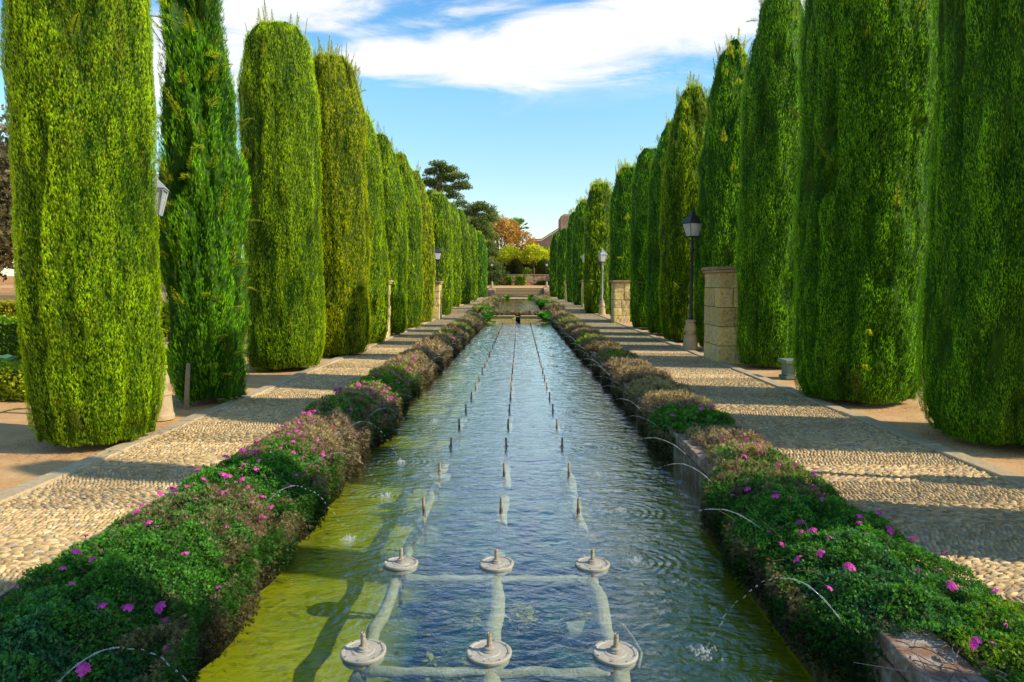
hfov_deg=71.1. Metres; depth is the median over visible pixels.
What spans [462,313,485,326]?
dried shrub
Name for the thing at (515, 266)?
topiary dome
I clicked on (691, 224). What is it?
lamp post
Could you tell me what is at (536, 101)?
sky
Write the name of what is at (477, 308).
verbena plant
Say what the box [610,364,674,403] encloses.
dried shrub
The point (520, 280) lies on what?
clipped bush
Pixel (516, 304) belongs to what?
water
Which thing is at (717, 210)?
cypress tree
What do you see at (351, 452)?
dried shrub
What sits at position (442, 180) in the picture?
cedar tree
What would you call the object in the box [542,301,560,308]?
dried shrub
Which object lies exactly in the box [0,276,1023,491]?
ground
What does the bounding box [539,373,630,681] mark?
feed pipe
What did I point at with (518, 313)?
dried shrub
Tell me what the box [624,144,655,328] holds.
cypress tree
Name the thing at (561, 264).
cypress tree
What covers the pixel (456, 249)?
cypress tree
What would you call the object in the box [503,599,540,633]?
water weed
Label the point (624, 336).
path
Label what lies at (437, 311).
stone pillar
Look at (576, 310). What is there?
stone step
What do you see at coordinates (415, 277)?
cypress tree
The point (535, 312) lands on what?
dried shrub
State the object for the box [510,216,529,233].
palm tree
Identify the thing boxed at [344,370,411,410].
verbena plant
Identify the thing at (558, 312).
dried shrub
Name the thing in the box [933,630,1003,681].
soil
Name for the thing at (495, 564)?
fountain nozzle
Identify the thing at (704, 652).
splash
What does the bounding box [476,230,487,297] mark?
cypress tree
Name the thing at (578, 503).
fountain nozzle
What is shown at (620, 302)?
stone pillar
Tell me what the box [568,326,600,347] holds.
dried shrub
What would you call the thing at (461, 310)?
stone step
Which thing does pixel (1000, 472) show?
stone kerb
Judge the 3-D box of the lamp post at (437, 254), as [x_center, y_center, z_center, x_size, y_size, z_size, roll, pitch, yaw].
[-3.615,-2.888,34.722,0.410,3.520,0.410,-2,5,-22]
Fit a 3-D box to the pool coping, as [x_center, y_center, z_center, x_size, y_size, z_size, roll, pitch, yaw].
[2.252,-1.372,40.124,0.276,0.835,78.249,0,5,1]
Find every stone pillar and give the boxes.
[386,280,392,337]
[432,281,443,319]
[580,280,583,306]
[609,280,630,322]
[701,267,743,363]
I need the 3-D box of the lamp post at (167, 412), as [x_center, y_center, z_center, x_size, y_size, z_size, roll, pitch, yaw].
[-4.314,-0.590,8.649,0.361,3.098,0.361,-1,5,-16]
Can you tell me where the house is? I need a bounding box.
[531,214,570,248]
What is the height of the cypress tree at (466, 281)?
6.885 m
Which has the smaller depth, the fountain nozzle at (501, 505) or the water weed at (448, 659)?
the water weed at (448, 659)
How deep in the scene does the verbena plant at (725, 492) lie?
5.56 m
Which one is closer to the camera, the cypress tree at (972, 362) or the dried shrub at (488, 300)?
the cypress tree at (972, 362)
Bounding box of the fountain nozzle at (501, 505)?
[499,497,502,513]
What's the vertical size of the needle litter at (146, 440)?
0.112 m
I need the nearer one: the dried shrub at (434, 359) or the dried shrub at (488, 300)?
the dried shrub at (434, 359)
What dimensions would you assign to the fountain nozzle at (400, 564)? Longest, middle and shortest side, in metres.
0.413 x 0.238 x 0.238 m
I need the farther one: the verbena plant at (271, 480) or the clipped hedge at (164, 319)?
the clipped hedge at (164, 319)
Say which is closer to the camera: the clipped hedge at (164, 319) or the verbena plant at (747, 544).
the verbena plant at (747, 544)
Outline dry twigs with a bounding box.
[853,637,1020,681]
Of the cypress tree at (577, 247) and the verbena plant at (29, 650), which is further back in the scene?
the cypress tree at (577, 247)
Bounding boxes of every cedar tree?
[421,159,472,217]
[463,201,509,285]
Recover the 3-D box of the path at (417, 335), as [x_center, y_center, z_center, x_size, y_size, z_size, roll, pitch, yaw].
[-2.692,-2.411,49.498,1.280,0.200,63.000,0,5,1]
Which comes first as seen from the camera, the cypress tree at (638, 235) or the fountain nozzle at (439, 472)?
the fountain nozzle at (439, 472)
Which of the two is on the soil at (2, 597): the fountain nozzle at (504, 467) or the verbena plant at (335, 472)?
the verbena plant at (335, 472)
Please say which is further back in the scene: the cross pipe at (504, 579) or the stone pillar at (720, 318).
the stone pillar at (720, 318)
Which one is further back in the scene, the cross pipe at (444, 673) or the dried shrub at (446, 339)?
the dried shrub at (446, 339)
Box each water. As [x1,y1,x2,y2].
[222,322,798,680]
[492,299,543,311]
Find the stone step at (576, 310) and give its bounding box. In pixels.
[564,309,585,312]
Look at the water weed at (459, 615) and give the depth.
4.76 m
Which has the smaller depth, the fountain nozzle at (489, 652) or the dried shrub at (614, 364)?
the fountain nozzle at (489, 652)
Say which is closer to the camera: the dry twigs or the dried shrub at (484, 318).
the dry twigs
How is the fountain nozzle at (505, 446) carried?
attached to the feed pipe at (495, 606)
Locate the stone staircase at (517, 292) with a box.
[488,287,550,296]
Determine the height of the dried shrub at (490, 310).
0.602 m
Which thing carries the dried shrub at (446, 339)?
on the soil at (2, 597)
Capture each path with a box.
[370,296,487,348]
[549,297,679,348]
[629,349,1023,600]
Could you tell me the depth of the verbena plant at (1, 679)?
2.86 m
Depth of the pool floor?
5.29 m
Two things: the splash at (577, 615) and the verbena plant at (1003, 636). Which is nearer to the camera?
the verbena plant at (1003, 636)
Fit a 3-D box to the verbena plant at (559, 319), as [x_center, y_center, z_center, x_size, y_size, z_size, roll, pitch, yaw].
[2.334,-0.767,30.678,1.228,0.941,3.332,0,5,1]
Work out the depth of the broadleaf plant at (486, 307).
38.95 m
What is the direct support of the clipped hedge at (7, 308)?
on the ground
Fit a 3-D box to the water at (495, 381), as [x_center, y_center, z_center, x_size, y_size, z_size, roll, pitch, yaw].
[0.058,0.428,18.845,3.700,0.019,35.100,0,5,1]
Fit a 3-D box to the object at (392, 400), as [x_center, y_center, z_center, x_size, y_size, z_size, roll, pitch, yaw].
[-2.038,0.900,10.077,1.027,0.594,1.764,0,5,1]
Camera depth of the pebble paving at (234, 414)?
6.35 m
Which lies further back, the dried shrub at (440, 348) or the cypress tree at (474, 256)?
the cypress tree at (474, 256)
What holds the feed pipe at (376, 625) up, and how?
on the pool floor
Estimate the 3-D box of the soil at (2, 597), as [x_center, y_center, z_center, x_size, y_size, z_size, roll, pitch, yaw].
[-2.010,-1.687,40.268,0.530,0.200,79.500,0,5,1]
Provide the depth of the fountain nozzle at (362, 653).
3.73 m
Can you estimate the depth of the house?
176.27 m
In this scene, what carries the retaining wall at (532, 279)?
on the ground
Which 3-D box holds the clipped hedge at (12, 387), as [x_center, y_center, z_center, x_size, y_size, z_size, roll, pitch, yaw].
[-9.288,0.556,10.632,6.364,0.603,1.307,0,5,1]
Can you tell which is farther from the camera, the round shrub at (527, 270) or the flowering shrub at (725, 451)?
the round shrub at (527, 270)
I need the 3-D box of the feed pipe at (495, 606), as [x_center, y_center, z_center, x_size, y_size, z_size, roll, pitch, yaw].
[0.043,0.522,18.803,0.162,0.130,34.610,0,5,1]
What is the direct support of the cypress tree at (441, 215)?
on the ground
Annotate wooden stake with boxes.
[184,363,190,409]
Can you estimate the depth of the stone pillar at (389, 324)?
22.04 m
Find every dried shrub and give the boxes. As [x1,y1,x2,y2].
[259,421,361,482]
[282,407,373,458]
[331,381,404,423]
[381,353,434,387]
[395,346,445,375]
[412,338,453,365]
[421,331,460,356]
[431,328,466,348]
[440,322,471,342]
[454,317,479,333]
[461,315,483,329]
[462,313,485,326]
[466,311,486,323]
[477,300,495,308]
[482,299,497,305]
[482,308,498,314]
[486,298,500,304]
[495,309,514,314]
[511,308,531,315]
[529,308,544,314]
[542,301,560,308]
[544,301,564,311]
[550,310,569,320]
[551,312,575,326]
[556,317,582,331]
[559,319,586,337]
[563,322,593,342]
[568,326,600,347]
[579,336,623,365]
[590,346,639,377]
[598,355,655,388]
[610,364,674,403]
[622,374,693,418]
[636,388,718,434]
[681,420,772,453]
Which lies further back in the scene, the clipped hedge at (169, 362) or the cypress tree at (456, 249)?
the cypress tree at (456, 249)
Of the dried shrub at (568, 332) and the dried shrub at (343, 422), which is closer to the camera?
the dried shrub at (343, 422)
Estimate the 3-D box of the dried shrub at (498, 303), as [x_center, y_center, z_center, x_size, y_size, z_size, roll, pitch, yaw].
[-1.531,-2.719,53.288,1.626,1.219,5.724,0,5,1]
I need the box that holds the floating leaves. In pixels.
[249,366,771,681]
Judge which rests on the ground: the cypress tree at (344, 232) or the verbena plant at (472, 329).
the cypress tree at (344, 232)
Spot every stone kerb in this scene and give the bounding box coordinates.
[0,297,482,503]
[594,313,1023,487]
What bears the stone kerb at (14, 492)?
on the ground
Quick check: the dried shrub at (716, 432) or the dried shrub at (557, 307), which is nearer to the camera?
the dried shrub at (716, 432)
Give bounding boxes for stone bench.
[778,358,796,379]
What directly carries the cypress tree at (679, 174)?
on the ground
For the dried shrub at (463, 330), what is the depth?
23.92 m
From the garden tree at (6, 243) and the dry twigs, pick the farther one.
the garden tree at (6, 243)
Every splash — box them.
[548,609,592,635]
[691,645,722,659]
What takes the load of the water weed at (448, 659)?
on the pool floor
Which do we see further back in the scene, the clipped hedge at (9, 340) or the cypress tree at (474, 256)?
the cypress tree at (474, 256)
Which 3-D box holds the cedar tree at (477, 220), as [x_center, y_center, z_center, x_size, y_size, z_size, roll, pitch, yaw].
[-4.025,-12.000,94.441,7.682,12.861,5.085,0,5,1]
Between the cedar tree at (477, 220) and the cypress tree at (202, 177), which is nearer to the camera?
the cypress tree at (202, 177)
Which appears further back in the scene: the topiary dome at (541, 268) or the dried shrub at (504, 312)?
the topiary dome at (541, 268)
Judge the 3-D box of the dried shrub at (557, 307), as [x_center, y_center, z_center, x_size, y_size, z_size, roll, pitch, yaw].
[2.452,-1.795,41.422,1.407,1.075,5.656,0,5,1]
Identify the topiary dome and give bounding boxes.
[508,258,522,273]
[535,259,548,273]
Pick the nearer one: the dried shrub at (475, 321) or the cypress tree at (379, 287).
the cypress tree at (379, 287)
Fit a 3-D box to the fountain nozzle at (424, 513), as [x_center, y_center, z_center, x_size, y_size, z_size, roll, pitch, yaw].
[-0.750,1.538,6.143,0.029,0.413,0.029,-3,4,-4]
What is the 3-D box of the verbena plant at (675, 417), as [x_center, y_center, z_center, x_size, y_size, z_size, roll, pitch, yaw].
[2.093,1.018,8.409,1.027,0.644,1.749,0,5,1]
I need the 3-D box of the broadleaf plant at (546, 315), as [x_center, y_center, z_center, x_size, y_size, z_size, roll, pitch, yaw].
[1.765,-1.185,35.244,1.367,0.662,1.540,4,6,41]
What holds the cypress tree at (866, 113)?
on the ground
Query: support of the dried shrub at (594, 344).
on the soil at (955, 649)
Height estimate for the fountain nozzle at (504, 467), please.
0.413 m
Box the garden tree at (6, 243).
[0,104,18,282]
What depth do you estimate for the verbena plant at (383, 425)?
8.89 m
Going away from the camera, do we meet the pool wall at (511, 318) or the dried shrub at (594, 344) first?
the dried shrub at (594, 344)
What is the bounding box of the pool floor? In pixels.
[189,317,814,681]
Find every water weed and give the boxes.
[422,634,469,681]
[444,596,486,628]
[464,650,480,679]
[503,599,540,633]
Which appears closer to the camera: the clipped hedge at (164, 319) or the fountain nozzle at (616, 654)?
the fountain nozzle at (616, 654)
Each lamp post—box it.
[151,174,174,420]
[434,246,441,280]
[545,262,547,286]
[598,248,607,314]
[681,209,702,349]
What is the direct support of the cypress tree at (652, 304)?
on the ground
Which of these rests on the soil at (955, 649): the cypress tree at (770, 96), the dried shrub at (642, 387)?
the dried shrub at (642, 387)
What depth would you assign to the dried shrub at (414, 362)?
13.78 m
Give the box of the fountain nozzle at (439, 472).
[428,462,450,501]
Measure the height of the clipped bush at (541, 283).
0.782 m
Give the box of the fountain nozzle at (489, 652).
[466,632,511,668]
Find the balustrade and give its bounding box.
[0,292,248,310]
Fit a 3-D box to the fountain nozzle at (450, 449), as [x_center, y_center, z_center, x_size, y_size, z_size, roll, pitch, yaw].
[-0.733,1.348,8.523,0.238,0.413,0.238,1,6,-18]
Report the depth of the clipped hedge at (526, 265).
116.43 m
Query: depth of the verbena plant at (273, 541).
4.79 m
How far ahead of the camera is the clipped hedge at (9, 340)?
13.39 m
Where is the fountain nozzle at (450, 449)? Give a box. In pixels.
[441,437,459,471]
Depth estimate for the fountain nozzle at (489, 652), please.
3.72 m
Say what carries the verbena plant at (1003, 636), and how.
on the soil at (955, 649)
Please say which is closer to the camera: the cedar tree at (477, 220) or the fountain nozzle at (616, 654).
the fountain nozzle at (616, 654)
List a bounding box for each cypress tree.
[0,0,180,446]
[151,0,264,405]
[236,0,331,371]
[312,35,371,356]
[364,107,390,343]
[375,120,408,334]
[392,143,423,328]
[412,160,435,322]
[428,188,453,314]
[449,202,461,306]
[458,208,471,303]
[467,224,478,300]
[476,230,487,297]
[548,233,558,296]
[556,228,566,299]
[565,207,574,301]
[571,195,587,304]
[582,177,613,312]
[605,157,635,319]
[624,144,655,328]
[640,116,673,333]
[658,70,708,340]
[682,27,751,346]
[736,0,804,368]
[791,0,938,405]
[916,0,1023,446]
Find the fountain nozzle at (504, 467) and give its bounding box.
[503,462,505,473]
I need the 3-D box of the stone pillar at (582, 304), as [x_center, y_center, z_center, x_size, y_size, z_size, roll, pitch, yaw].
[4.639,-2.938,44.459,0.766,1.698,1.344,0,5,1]
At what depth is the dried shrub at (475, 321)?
30.45 m
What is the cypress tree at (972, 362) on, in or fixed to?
on the ground
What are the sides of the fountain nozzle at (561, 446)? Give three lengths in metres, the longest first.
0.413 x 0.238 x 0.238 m
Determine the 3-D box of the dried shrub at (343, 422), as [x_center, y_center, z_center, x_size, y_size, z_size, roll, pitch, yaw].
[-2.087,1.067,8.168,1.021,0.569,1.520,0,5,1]
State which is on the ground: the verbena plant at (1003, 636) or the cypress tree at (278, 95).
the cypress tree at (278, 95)
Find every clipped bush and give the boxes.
[505,276,511,284]
[514,275,525,285]
[537,280,549,284]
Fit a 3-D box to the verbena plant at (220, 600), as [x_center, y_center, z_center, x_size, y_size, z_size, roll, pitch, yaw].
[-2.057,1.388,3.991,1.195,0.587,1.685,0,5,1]
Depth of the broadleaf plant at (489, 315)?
35.05 m
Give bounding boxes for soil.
[0,376,368,604]
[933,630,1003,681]
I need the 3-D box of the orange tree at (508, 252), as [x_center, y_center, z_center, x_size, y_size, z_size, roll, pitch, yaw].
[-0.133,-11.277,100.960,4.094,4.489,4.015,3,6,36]
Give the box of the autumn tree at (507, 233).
[491,212,539,271]
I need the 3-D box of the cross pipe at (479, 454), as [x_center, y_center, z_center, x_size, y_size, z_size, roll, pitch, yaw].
[-0.068,1.355,8.461,1.380,0.106,0.084,0,5,1]
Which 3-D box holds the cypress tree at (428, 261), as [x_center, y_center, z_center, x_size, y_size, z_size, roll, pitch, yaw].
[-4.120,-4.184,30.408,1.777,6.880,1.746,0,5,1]
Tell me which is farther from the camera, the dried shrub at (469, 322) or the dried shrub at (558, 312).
the dried shrub at (558, 312)
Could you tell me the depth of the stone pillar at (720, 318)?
14.81 m
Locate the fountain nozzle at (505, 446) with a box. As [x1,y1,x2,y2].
[497,437,515,453]
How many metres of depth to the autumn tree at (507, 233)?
110.11 m
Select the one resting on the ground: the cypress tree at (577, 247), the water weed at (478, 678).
the cypress tree at (577, 247)
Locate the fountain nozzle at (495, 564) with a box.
[479,548,513,575]
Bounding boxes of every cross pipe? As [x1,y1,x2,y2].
[353,666,610,681]
[397,574,597,591]
[451,452,557,459]
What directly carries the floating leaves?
on the water at (495, 381)
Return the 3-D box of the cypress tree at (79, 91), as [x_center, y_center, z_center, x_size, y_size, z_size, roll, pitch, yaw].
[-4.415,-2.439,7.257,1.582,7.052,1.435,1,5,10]
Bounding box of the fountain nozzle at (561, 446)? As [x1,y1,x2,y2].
[553,437,569,453]
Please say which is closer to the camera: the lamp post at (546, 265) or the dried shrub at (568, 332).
the dried shrub at (568, 332)
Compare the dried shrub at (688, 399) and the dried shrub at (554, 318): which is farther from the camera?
the dried shrub at (554, 318)
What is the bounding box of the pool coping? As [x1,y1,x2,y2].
[563,326,989,681]
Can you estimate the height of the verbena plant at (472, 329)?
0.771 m
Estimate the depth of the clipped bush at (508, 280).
94.92 m
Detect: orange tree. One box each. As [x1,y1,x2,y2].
[496,245,526,264]
[516,244,549,273]
[541,246,549,261]
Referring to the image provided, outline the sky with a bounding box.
[0,0,804,298]
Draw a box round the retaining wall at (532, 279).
[487,274,548,284]
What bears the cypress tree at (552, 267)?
on the ground
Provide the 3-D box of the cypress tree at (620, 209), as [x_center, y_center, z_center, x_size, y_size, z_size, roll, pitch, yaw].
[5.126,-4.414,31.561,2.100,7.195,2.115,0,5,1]
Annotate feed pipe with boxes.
[347,406,469,681]
[479,379,512,681]
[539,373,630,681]
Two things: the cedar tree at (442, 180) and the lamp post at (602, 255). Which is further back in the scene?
the cedar tree at (442, 180)
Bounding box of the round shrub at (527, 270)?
[523,267,531,273]
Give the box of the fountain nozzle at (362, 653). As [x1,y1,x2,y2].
[340,631,385,681]
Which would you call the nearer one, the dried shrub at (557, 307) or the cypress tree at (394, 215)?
the cypress tree at (394, 215)
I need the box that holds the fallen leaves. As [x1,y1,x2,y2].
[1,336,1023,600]
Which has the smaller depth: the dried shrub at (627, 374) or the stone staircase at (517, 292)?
the dried shrub at (627, 374)
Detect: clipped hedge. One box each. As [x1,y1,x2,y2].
[0,299,17,317]
[0,314,26,362]
[0,359,28,401]
[160,301,247,337]
[162,346,246,377]
[491,249,537,273]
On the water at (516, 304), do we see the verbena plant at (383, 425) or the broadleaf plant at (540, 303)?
the broadleaf plant at (540, 303)
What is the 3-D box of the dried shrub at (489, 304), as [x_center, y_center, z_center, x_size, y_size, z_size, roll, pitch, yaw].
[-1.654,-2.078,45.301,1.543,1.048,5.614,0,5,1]
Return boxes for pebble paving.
[0,348,411,595]
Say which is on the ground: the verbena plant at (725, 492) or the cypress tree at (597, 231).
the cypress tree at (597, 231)
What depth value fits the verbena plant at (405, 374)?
12.36 m
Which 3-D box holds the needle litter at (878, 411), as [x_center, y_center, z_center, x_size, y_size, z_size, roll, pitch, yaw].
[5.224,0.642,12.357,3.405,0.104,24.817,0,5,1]
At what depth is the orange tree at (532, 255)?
98.83 m
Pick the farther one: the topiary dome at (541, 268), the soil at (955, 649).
the topiary dome at (541, 268)
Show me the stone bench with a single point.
(787, 371)
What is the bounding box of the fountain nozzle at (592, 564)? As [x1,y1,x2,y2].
[575,549,609,607]
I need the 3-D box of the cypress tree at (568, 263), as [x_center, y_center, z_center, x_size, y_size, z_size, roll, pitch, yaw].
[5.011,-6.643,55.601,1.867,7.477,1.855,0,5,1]
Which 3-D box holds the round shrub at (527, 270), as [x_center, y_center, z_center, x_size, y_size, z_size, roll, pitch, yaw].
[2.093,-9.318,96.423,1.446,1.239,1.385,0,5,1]
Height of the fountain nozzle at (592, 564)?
0.413 m
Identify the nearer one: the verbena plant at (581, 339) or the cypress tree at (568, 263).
the verbena plant at (581, 339)
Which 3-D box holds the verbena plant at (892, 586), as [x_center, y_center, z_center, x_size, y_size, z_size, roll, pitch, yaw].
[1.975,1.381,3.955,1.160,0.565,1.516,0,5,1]
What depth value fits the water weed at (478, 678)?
4.13 m
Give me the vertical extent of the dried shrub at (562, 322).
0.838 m
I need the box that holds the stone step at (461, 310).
[451,309,473,312]
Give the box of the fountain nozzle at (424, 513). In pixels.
[422,497,426,544]
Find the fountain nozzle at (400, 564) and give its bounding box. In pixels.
[383,548,417,607]
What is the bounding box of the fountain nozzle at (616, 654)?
[593,633,637,671]
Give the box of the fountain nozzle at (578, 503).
[576,497,579,513]
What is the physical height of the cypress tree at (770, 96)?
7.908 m
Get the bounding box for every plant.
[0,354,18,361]
[0,516,261,677]
[0,569,212,681]
[0,671,57,681]
[92,474,300,594]
[175,448,330,542]
[230,432,347,504]
[304,391,398,444]
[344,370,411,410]
[367,361,423,398]
[449,321,475,337]
[472,302,494,313]
[481,306,495,311]
[481,311,496,322]
[533,299,550,307]
[535,310,553,323]
[553,314,578,328]
[573,332,610,355]
[645,397,735,466]
[699,454,847,544]
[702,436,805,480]
[714,484,915,605]
[762,517,1010,681]
[929,580,1023,681]
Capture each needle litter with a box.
[1,332,410,465]
[643,333,1023,459]
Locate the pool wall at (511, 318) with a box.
[481,315,549,321]
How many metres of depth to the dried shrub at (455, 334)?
21.80 m
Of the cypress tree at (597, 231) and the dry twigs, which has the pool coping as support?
the dry twigs

